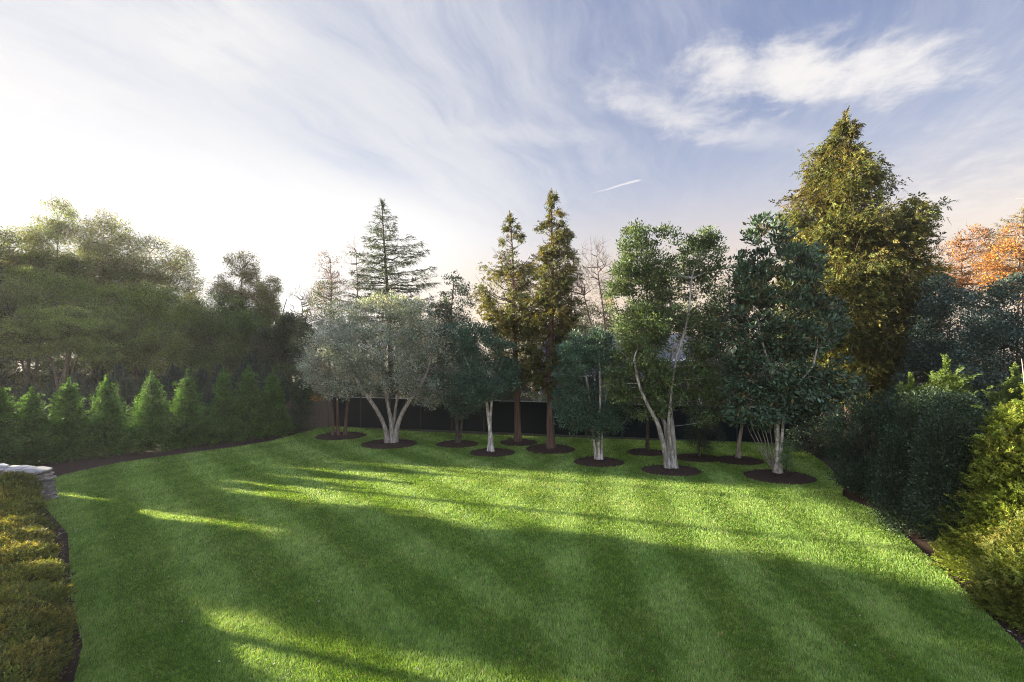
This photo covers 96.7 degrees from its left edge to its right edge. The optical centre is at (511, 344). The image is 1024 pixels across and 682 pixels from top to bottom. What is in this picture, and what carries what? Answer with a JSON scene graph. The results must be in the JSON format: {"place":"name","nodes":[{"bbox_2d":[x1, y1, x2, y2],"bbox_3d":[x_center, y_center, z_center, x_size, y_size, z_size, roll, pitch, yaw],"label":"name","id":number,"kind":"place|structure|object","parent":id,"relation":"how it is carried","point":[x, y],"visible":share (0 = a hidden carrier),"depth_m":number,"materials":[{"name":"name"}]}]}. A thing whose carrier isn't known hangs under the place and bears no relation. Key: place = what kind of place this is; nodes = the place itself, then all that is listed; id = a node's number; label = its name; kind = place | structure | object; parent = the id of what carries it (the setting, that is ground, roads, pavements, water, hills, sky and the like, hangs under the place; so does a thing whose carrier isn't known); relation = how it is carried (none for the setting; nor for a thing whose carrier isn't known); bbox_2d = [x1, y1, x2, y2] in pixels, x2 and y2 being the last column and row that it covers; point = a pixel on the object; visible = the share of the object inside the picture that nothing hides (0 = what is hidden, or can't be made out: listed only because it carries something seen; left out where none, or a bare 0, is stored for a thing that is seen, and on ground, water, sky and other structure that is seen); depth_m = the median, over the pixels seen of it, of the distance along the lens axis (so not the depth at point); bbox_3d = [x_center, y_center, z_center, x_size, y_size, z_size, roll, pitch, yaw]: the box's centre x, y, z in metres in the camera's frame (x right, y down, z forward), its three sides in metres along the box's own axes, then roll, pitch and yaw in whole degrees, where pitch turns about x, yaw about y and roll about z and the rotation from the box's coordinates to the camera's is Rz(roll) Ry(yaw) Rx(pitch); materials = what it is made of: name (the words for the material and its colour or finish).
{"place":"outdoors","nodes":[
{"label":"outdoors","id":0,"kind":"place"},
{"bbox_2d":[0,350,1023,681],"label":"ground","id":1,"kind":"structure","parent":0,"point":[528,400],"depth_m":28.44,"materials":[{"name":"green plant"}]},
{"bbox_2d":[0,221,59,375],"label":"woodland tree","id":2,"kind":"object","parent":1,"relation":"on","point":[8,240],"visible":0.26,"depth_m":49.27,"materials":[{"name":"green plant"}]},
{"bbox_2d":[0,354,87,393],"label":"woodland thicket","id":3,"kind":"object","parent":1,"relation":"on","point":[17,376],"visible":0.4,"depth_m":45.57,"materials":[{"name":"green plant"}]},
{"bbox_2d":[0,264,111,386],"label":"woodland tree","id":4,"kind":"object","parent":1,"relation":"on","point":[52,290],"visible":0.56,"depth_m":41.21,"materials":[{"name":"green plant"}]},
{"bbox_2d":[1,194,120,360],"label":"woodland tree","id":5,"kind":"object","parent":1,"relation":"on","point":[57,227],"visible":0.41,"depth_m":50.76,"materials":[{"name":"green plant"}]},
{"bbox_2d":[0,301,129,394],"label":"woodland tree","id":6,"kind":"object","parent":1,"relation":"on","point":[51,325],"visible":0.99,"depth_m":35.08,"materials":[{"name":"green plant"}]},
{"bbox_2d":[55,369,92,398],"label":"young conifer","id":7,"kind":"object","parent":1,"relation":"on","point":[79,380],"visible":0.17,"depth_m":33.95,"materials":[{"name":"green plant"}]},
{"bbox_2d":[44,358,143,386],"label":"woodland thicket","id":8,"kind":"object","parent":1,"relation":"on","point":[79,368],"visible":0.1,"depth_m":45.16,"materials":[{"name":"green plant"}]},
{"bbox_2d":[45,208,153,370],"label":"woodland tree","id":9,"kind":"object","parent":1,"relation":"on","point":[96,252],"visible":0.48,"depth_m":51.10,"materials":[{"name":"green plant"}]},
{"bbox_2d":[107,360,137,407],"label":"young conifer","id":10,"kind":"object","parent":1,"relation":"on","point":[120,377],"visible":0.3,"depth_m":32.78,"materials":[{"name":"green plant"}]},
{"bbox_2d":[62,304,194,373],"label":"woodland tree","id":11,"kind":"object","parent":1,"relation":"on","point":[142,350],"visible":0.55,"depth_m":39.63,"materials":[{"name":"green plant"}]},
{"bbox_2d":[121,384,143,422],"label":"young conifer","id":12,"kind":"object","parent":1,"relation":"on","point":[131,394],"visible":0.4,"depth_m":30.58,"materials":[{"name":"green plant"}]},
{"bbox_2d":[79,280,211,378],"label":"woodland tree","id":13,"kind":"object","parent":1,"relation":"on","point":[157,308],"visible":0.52,"depth_m":41.59,"materials":[{"name":"green plant"}]},
{"bbox_2d":[92,230,210,353],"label":"woodland tree","id":14,"kind":"object","parent":1,"relation":"on","point":[157,273],"visible":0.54,"depth_m":51.94,"materials":[{"name":"green plant"}]},
{"bbox_2d":[158,361,184,394],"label":"young conifer","id":15,"kind":"object","parent":1,"relation":"on","point":[173,373],"visible":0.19,"depth_m":34.80,"materials":[{"name":"green plant"}]},
{"bbox_2d":[32,423,343,681],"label":"mulch bed","id":16,"kind":"object","parent":1,"relation":"on","point":[63,468],"visible":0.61,"depth_m":20.21,"materials":[{"name":"brown soil"}]},
{"bbox_2d":[0,385,29,465],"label":"arborvitae","id":17,"kind":"object","parent":16,"relation":"on","point":[7,423],"visible":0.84,"depth_m":19.25,"materials":[{"name":"green plant"}]},
{"bbox_2d":[0,470,42,498],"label":"yew shrub","id":18,"kind":"object","parent":16,"relation":"on","point":[17,475],"visible":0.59,"depth_m":14.25,"materials":[{"name":"green plant"}]},
{"bbox_2d":[0,477,46,510],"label":"yew shrub","id":19,"kind":"object","parent":16,"relation":"on","point":[25,483],"visible":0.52,"depth_m":13.56,"materials":[{"name":"green plant"}]},
{"bbox_2d":[0,502,48,528],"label":"yew shrub","id":20,"kind":"object","parent":16,"relation":"on","point":[21,511],"visible":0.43,"depth_m":11.30,"materials":[{"name":"green plant"}]},
{"bbox_2d":[0,494,50,519],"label":"yew shrub","id":21,"kind":"object","parent":16,"relation":"on","point":[28,501],"visible":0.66,"depth_m":12.11,"materials":[{"name":"green plant"}]},
{"bbox_2d":[0,486,50,517],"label":"yew shrub","id":22,"kind":"object","parent":16,"relation":"on","point":[13,492],"visible":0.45,"depth_m":12.78,"materials":[{"name":"green plant"}]},
{"bbox_2d":[0,463,58,501],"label":"stone wall","id":23,"kind":"structure","parent":16,"relation":"on","point":[45,474],"depth_m":15.42,"materials":[{"name":"grey stone"}]},
{"bbox_2d":[0,523,59,558],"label":"yew shrub","id":24,"kind":"object","parent":16,"relation":"on","point":[19,534],"visible":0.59,"depth_m":9.85,"materials":[{"name":"green plant"}]},
{"bbox_2d":[0,513,62,547],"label":"yew shrub","id":25,"kind":"object","parent":16,"relation":"on","point":[17,521],"visible":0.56,"depth_m":10.62,"materials":[{"name":"green plant"}]},
{"bbox_2d":[4,386,61,465],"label":"arborvitae","id":26,"kind":"object","parent":16,"relation":"on","point":[36,424],"visible":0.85,"depth_m":19.87,"materials":[{"name":"green plant"}]},
{"bbox_2d":[0,633,69,681],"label":"yew shrub","id":27,"kind":"object","parent":16,"relation":"on","point":[27,661],"visible":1,"depth_m":6.13,"materials":[{"name":"green plant"}]},
{"bbox_2d":[0,536,76,591],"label":"yew shrub","id":28,"kind":"object","parent":16,"relation":"on","point":[25,551],"visible":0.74,"depth_m":9.10,"materials":[{"name":"green plant"}]},
{"bbox_2d":[0,592,79,681],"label":"yew shrub","id":29,"kind":"object","parent":16,"relation":"on","point":[28,621],"visible":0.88,"depth_m":6.91,"materials":[{"name":"green plant"}]},
{"bbox_2d":[0,556,81,607],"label":"yew shrub","id":30,"kind":"object","parent":16,"relation":"on","point":[36,570],"visible":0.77,"depth_m":8.38,"materials":[{"name":"green plant"}]},
{"bbox_2d":[0,577,84,645],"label":"yew shrub","id":31,"kind":"object","parent":16,"relation":"on","point":[44,589],"visible":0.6,"depth_m":7.70,"materials":[{"name":"green plant"}]},
{"bbox_2d":[35,377,94,463],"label":"arborvitae","id":32,"kind":"object","parent":16,"relation":"on","point":[68,416],"visible":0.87,"depth_m":20.65,"materials":[{"name":"green plant"}]},
{"bbox_2d":[72,374,134,459],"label":"arborvitae","id":33,"kind":"object","parent":16,"relation":"on","point":[107,433],"visible":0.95,"depth_m":21.42,"materials":[{"name":"green plant"}]},
{"bbox_2d":[116,370,182,453],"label":"arborvitae","id":34,"kind":"object","parent":16,"relation":"on","point":[150,414],"visible":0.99,"depth_m":22.38,"materials":[{"name":"green plant"}]},
{"bbox_2d":[158,369,212,449],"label":"arborvitae","id":35,"kind":"object","parent":16,"relation":"on","point":[188,421],"visible":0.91,"depth_m":23.49,"materials":[{"name":"green plant"}]},
{"bbox_2d":[201,365,245,446],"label":"arborvitae","id":36,"kind":"object","parent":16,"relation":"on","point":[221,417],"visible":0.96,"depth_m":24.33,"materials":[{"name":"green plant"}]},
{"bbox_2d":[228,362,270,441],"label":"arborvitae","id":37,"kind":"object","parent":16,"relation":"on","point":[249,410],"visible":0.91,"depth_m":25.13,"materials":[{"name":"green plant"}]},
{"bbox_2d":[250,368,296,437],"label":"arborvitae","id":38,"kind":"object","parent":16,"relation":"on","point":[277,423],"visible":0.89,"depth_m":25.98,"materials":[{"name":"green plant"}]},
{"bbox_2d":[190,366,212,401],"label":"young conifer","id":39,"kind":"object","parent":1,"relation":"on","point":[201,381],"visible":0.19,"depth_m":32.85,"materials":[{"name":"green plant"}]},
{"bbox_2d":[167,290,275,375],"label":"woodland tree","id":40,"kind":"object","parent":1,"relation":"on","point":[220,341],"visible":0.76,"depth_m":42.84,"materials":[{"name":"green plant"}]},
{"bbox_2d":[203,251,279,337],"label":"woodland tree","id":41,"kind":"object","parent":1,"relation":"on","point":[246,273],"visible":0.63,"depth_m":47.60,"materials":[{"name":"green plant"}]},
{"bbox_2d":[233,349,261,384],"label":"young conifer","id":42,"kind":"object","parent":1,"relation":"on","point":[254,366],"visible":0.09,"depth_m":35.81,"materials":[{"name":"green plant"}]},
{"bbox_2d":[253,358,276,405],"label":"young conifer","id":43,"kind":"object","parent":1,"relation":"on","point":[266,370],"visible":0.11,"depth_m":33.74,"materials":[{"name":"green plant"}]},
{"bbox_2d":[247,273,286,327],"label":"woodland tree","id":44,"kind":"object","parent":1,"relation":"on","point":[268,304],"visible":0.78,"depth_m":46.55,"materials":[{"name":"green plant"}]},
{"bbox_2d":[245,309,310,384],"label":"woodland tree","id":45,"kind":"object","parent":1,"relation":"on","point":[272,344],"visible":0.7,"depth_m":41.17,"materials":[{"name":"green plant"}]},
{"bbox_2d":[274,366,293,403],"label":"young conifer","id":46,"kind":"object","parent":1,"relation":"on","point":[284,385],"visible":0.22,"depth_m":32.87,"materials":[{"name":"green plant"}]},
{"bbox_2d":[245,398,330,434],"bbox_3d":[-13.461,4.350,27.573,4.860,1.900,0.225,0,0,-43],"label":"wooden fence","id":47,"kind":"object","parent":1,"relation":"on","point":[325,413],"visible":0.27,"depth_m":28.78,"materials":[{"name":"brown wood"}]},
{"bbox_2d":[272,363,315,408],"bbox_3d":[-18.967,3.495,37.929,5.810,4.120,4.025,0,0,0],"label":"woodland thicket","id":48,"kind":"object","parent":1,"relation":"on","point":[289,369],"visible":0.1,"depth_m":37.72,"materials":[{"name":"green plant"}]},
{"bbox_2d":[287,378,317,433],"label":"arborvitae","id":49,"kind":"object","parent":1,"relation":"on","point":[303,395],"visible":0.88,"depth_m":27.05,"materials":[{"name":"green plant"}]},
{"bbox_2d":[285,278,357,416],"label":"deciduous tree","id":50,"kind":"object","parent":1,"relation":"on","point":[297,336],"visible":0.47,"depth_m":32.60,"materials":[{"name":"green plant"}]},
{"bbox_2d":[302,250,354,396],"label":"rust leaved tree","id":51,"kind":"object","parent":1,"relation":"on","point":[339,281],"visible":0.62,"depth_m":34.98,"materials":[{"name":"brown plant"}]},
{"bbox_2d":[290,294,371,434],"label":"multistem tree","id":52,"kind":"object","parent":1,"relation":"on","point":[321,326],"visible":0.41,"depth_m":26.02,"materials":[{"name":"green plant"}]},
{"bbox_2d":[315,431,365,440],"bbox_3d":[-9.843,5.167,26.169,2.869,0.264,2.450,0,0,0],"label":"mulch ring","id":53,"kind":"object","parent":1,"relation":"on","point":[350,435],"visible":0.88,"depth_m":25.71,"materials":[{"name":"brown soil"}]},
{"bbox_2d":[327,235,378,395],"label":"evergreen tree","id":54,"kind":"object","parent":1,"relation":"on","point":[358,272],"visible":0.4,"depth_m":37.95,"materials":[{"name":"green plant"}]},
{"bbox_2d":[294,289,473,442],"bbox_3d":[-6.670,1.134,24.120,8.962,8.381,5.982,0,0,26],"label":"silver leaved tree","id":55,"kind":"object","parent":1,"relation":"on","point":[337,338],"visible":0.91,"depth_m":23.56,"materials":[{"name":"grey plant"}]},
{"bbox_2d":[361,438,416,448],"bbox_3d":[-6.508,5.176,24.088,2.973,0.229,2.456,0,0,0],"label":"mulch ring","id":56,"kind":"object","parent":1,"relation":"on","point":[381,444],"visible":0.82,"depth_m":23.64,"materials":[{"name":"brown soil"}]},
{"bbox_2d":[333,293,448,397],"bbox_3d":[-9.414,0.571,35.978,10.481,9.457,6.836,0,0,0],"label":"evergreen tree","id":57,"kind":"object","parent":1,"relation":"on","point":[393,343],"visible":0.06,"depth_m":35.05,"materials":[{"name":"green plant"}]},
{"bbox_2d":[337,198,445,398],"bbox_3d":[-8.662,-2.873,34.026,9.128,16.318,7.911,0,0,0],"label":"cedar","id":58,"kind":"object","parent":1,"relation":"on","point":[385,254],"visible":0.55,"depth_m":33.63,"materials":[{"name":"green plant"}]},
{"bbox_2d":[355,324,466,391],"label":"evergreen tree","id":59,"kind":"object","parent":1,"relation":"on","point":[386,372],"visible":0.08,"depth_m":33.86,"materials":[{"name":"green plant"}]},
{"bbox_2d":[373,364,451,398],"bbox_3d":[-6.634,3.210,30.958,5.605,4.200,3.159,0,0,0],"label":"boundary shrub","id":60,"kind":"object","parent":1,"relation":"on","point":[382,396],"visible":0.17,"depth_m":30.50,"materials":[{"name":"green plant"}]},
{"bbox_2d":[425,270,476,372],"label":"magnolia","id":61,"kind":"object","parent":1,"relation":"on","point":[446,314],"visible":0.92,"depth_m":30.79,"materials":[{"name":"green plant"}]},
{"bbox_2d":[426,320,484,442],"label":"holly tree","id":62,"kind":"object","parent":1,"relation":"on","point":[455,407],"visible":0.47,"depth_m":23.68,"materials":[{"name":"green plant"}]},
{"bbox_2d":[450,319,522,451],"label":"holly tree","id":63,"kind":"object","parent":1,"relation":"on","point":[485,392],"visible":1,"depth_m":21.93,"materials":[{"name":"green plant"}]},
{"bbox_2d":[470,448,514,456],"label":"mulch ring","id":64,"kind":"object","parent":1,"relation":"on","point":[497,452],"visible":0.92,"depth_m":21.84,"materials":[{"name":"brown soil"}]},
{"bbox_2d":[464,211,555,441],"bbox_3d":[0.041,-0.982,24.372,4.440,12.528,4.215,0,0,-30],"label":"cryptomeria","id":65,"kind":"object","parent":1,"relation":"on","point":[506,322],"visible":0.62,"depth_m":24.18,"materials":[{"name":"green plant"}]},
{"bbox_2d":[47,440,1023,675],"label":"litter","id":66,"kind":"object","parent":1,"relation":"on","point":[815,487],"visible":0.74,"depth_m":11.32,"materials":[{"name":"brown plant"}]},
{"bbox_2d":[510,188,589,448],"bbox_3d":[2.003,-1.304,22.872,3.707,13.171,3.532,0,0,40],"label":"cryptomeria","id":67,"kind":"object","parent":1,"relation":"on","point":[562,310],"visible":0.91,"depth_m":22.60,"materials":[{"name":"green plant"}]},
{"bbox_2d":[526,443,574,453],"bbox_3d":[1.957,5.184,22.881,2.527,0.237,2.310,0,0,0],"label":"mulch ring","id":68,"kind":"object","parent":1,"relation":"on","point":[557,449],"visible":0.78,"depth_m":22.51,"materials":[{"name":"brown soil"}]},
{"bbox_2d":[333,396,820,443],"bbox_3d":[2.272,4.298,26.663,28.460,2.005,0.144,0,0,11],"label":"screen fence","id":69,"kind":"object","parent":1,"relation":"on","point":[361,412],"visible":0.54,"depth_m":27.14,"materials":[{"name":"wood"}]},
{"bbox_2d":[549,325,635,459],"bbox_3d":[3.639,2.174,20.529,4.051,6.247,3.074,0,0,0],"label":"holly tree","id":70,"kind":"object","parent":1,"relation":"on","point":[583,415],"visible":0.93,"depth_m":20.23,"materials":[{"name":"green plant"}]},
{"bbox_2d":[568,236,620,402],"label":"bare tree","id":71,"kind":"object","parent":1,"relation":"on","point":[579,285],"visible":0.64,"depth_m":30.97,"materials":[{"name":"brown plant"}]},
{"bbox_2d":[568,304,629,397],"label":"evergreen tree","id":72,"kind":"object","parent":1,"relation":"on","point":[587,324],"visible":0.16,"depth_m":33.38,"materials":[{"name":"green plant"}]},
{"bbox_2d":[574,456,623,466],"bbox_3d":[3.893,5.175,20.405,2.299,0.233,1.831,0,0,0],"label":"mulch ring","id":73,"kind":"object","parent":1,"relation":"on","point":[588,461],"visible":0.96,"depth_m":20.10,"materials":[{"name":"brown soil"}]},
{"bbox_2d":[528,333,730,405],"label":"house","id":74,"kind":"structure","parent":1,"relation":"on","point":[666,355],"depth_m":38.01,"materials":[{"name":"brick"}]},
{"bbox_2d":[598,217,736,468],"bbox_3d":[6.509,-0.090,19.192,5.923,10.837,3.212,0,0,0],"label":"evergreen oak","id":75,"kind":"object","parent":1,"relation":"on","point":[661,318],"visible":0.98,"depth_m":18.92,"materials":[{"name":"green plant"}]},
{"bbox_2d":[641,464,701,475],"bbox_3d":[6.636,5.161,19.002,2.513,0.251,1.669,0,0,0],"label":"mulch ring","id":76,"kind":"object","parent":1,"relation":"on","point":[659,469],"visible":0.91,"depth_m":18.70,"materials":[{"name":"brown soil"}]},
{"bbox_2d":[677,452,717,462],"bbox_3d":[8.551,5.187,21.071,2.158,0.270,1.836,0,0,0],"label":"mulch ring","id":77,"kind":"object","parent":1,"relation":"on","point":[695,457],"visible":0.88,"depth_m":20.83,"materials":[{"name":"brown soil"}]},
{"bbox_2d":[683,403,728,456],"bbox_3d":[8.950,3.931,21.062,2.109,2.717,1.425,0,0,0],"label":"evergreen shrub","id":78,"kind":"object","parent":77,"relation":"on","point":[707,431],"visible":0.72,"depth_m":21.00,"materials":[{"name":"green plant"}]},
{"bbox_2d":[686,313,765,457],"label":"leaning tree","id":79,"kind":"object","parent":1,"relation":"on","point":[738,452],"visible":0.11,"depth_m":20.75,"materials":[{"name":"green plant"}]},
{"bbox_2d":[693,273,785,406],"bbox_3d":[13.502,0.439,27.000,5.677,9.717,3.438,0,0,0],"label":"evergreen tree","id":80,"kind":"object","parent":1,"relation":"on","point":[753,404],"visible":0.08,"depth_m":26.85,"materials":[{"name":"green plant"}]},
{"bbox_2d":[717,454,764,465],"bbox_3d":[10.303,5.174,20.629,2.166,0.224,1.796,0,0,0],"label":"mulch ring","id":81,"kind":"object","parent":1,"relation":"on","point":[742,460],"visible":0.92,"depth_m":20.36,"materials":[{"name":"brown soil"}]},
{"bbox_2d":[744,468,816,484],"bbox_3d":[10.630,5.186,18.081,2.700,0.242,2.152,0,0,0],"label":"mulch ring","id":82,"kind":"object","parent":1,"relation":"on","point":[770,476],"visible":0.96,"depth_m":17.79,"materials":[{"name":"brown soil"}]},
{"bbox_2d":[705,210,873,473],"bbox_3d":[11.186,-0.091,18.353,6.842,10.771,2.946,0,0,0],"label":"magnolia","id":83,"kind":"object","parent":1,"relation":"on","point":[794,344],"visible":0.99,"depth_m":17.93,"materials":[{"name":"green plant"}]},
{"bbox_2d":[797,438,1023,643],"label":"mulch bed","id":84,"kind":"object","parent":1,"relation":"on","point":[919,542],"visible":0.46,"depth_m":12.19,"materials":[{"name":"brown soil"}]},
{"bbox_2d":[783,414,875,457],"bbox_3d":[14.987,4.328,21.808,4.770,2.040,2.218,0,0,0],"label":"evergreen shrub","id":85,"kind":"object","parent":84,"relation":"on","point":[823,445],"visible":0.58,"depth_m":21.54,"materials":[{"name":"green plant"}]},
{"bbox_2d":[821,395,883,453],"bbox_3d":[16.332,3.794,21.613,3.302,3.050,1.535,0,0,0],"label":"evergreen shrub","id":86,"kind":"object","parent":84,"relation":"on","point":[842,409],"visible":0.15,"depth_m":21.59,"materials":[{"name":"green plant"}]},
{"bbox_2d":[820,390,911,501],"bbox_3d":[12.248,3.427,15.623,3.179,3.881,1.988,0,0,0],"label":"hedge shrub","id":87,"kind":"object","parent":84,"relation":"on","point":[873,421],"visible":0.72,"depth_m":15.53,"materials":[{"name":"green plant"}]},
{"bbox_2d":[766,105,971,430],"bbox_3d":[17.129,-3.365,22.869,8.376,17.294,7.838,0,0,0],"label":"cryptomeria","id":88,"kind":"object","parent":84,"relation":"on","point":[870,285],"visible":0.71,"depth_m":21.18,"materials":[{"name":"green plant"}]},
{"bbox_2d":[869,372,926,498],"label":"arborvitae","id":89,"kind":"object","parent":84,"relation":"on","point":[911,381],"visible":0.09,"depth_m":15.38,"materials":[{"name":"green plant"}]},
{"bbox_2d":[862,384,968,536],"bbox_3d":[11.408,3.179,12.593,3.236,4.234,1.919,0,0,0],"label":"hedge shrub","id":90,"kind":"object","parent":84,"relation":"on","point":[894,445],"visible":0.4,"depth_m":12.57,"materials":[{"name":"green plant"}]},
{"bbox_2d":[883,272,993,410],"bbox_3d":[18.373,1.077,19.510,4.514,8.427,2.803,0,0,0],"label":"holly screen","id":91,"kind":"object","parent":84,"relation":"on","point":[930,356],"visible":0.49,"depth_m":19.41,"materials":[{"name":"green plant"}]},
{"bbox_2d":[884,353,993,505],"bbox_3d":[13.449,2.910,13.976,3.019,5.332,2.965,0,0,0],"label":"arborvitae","id":92,"kind":"object","parent":84,"relation":"on","point":[944,377],"visible":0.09,"depth_m":13.90,"materials":[{"name":"green plant"}]},
{"bbox_2d":[899,388,998,563],"bbox_3d":[10.531,3.152,10.888,2.312,4.269,1.551,0,0,0],"label":"hedge shrub","id":93,"kind":"object","parent":84,"relation":"on","point":[936,442],"visible":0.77,"depth_m":10.75,"materials":[{"name":"green plant"}]},
{"bbox_2d":[918,359,1023,581],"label":"arborvitae","id":94,"kind":"object","parent":84,"relation":"on","point":[1000,464],"visible":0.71,"depth_m":9.96,"materials":[{"name":"green plant"}]},
{"bbox_2d":[946,269,1023,429],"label":"holly screen","id":95,"kind":"object","parent":84,"relation":"on","point":[998,335],"visible":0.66,"depth_m":16.95,"materials":[{"name":"green plant"}]},
{"bbox_2d":[955,508,1023,634],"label":"arborvitae","id":96,"kind":"object","parent":84,"relation":"on","point":[997,585],"visible":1,"depth_m":8.77,"materials":[{"name":"green plant"}]},
{"bbox_2d":[980,363,1023,494],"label":"arborvitae","id":97,"kind":"object","parent":84,"relation":"on","point":[1017,390],"visible":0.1,"depth_m":13.64,"materials":[{"name":"green plant"}]},
{"bbox_2d":[929,223,1008,331],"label":"autumn tree","id":98,"kind":"object","parent":1,"relation":"on","point":[960,259],"visible":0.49,"depth_m":32.59,"materials":[{"name":"brown plant"}]},
{"bbox_2d":[960,205,1023,315],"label":"autumn tree","id":99,"kind":"object","parent":1,"relation":"on","point":[1003,235],"visible":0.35,"depth_m":32.23,"materials":[{"name":"brown plant"}]},
{"bbox_2d":[968,215,1023,354],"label":"autumn tree","id":100,"kind":"object","parent":1,"relation":"on","point":[1007,269],"visible":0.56,"depth_m":30.06,"materials":[{"name":"brown plant"}]},
{"bbox_2d":[0,0,1023,352],"label":"sky","id":101,"kind":"structure","parent":0,"point":[275,130],"materials":[{"name":"blue"}]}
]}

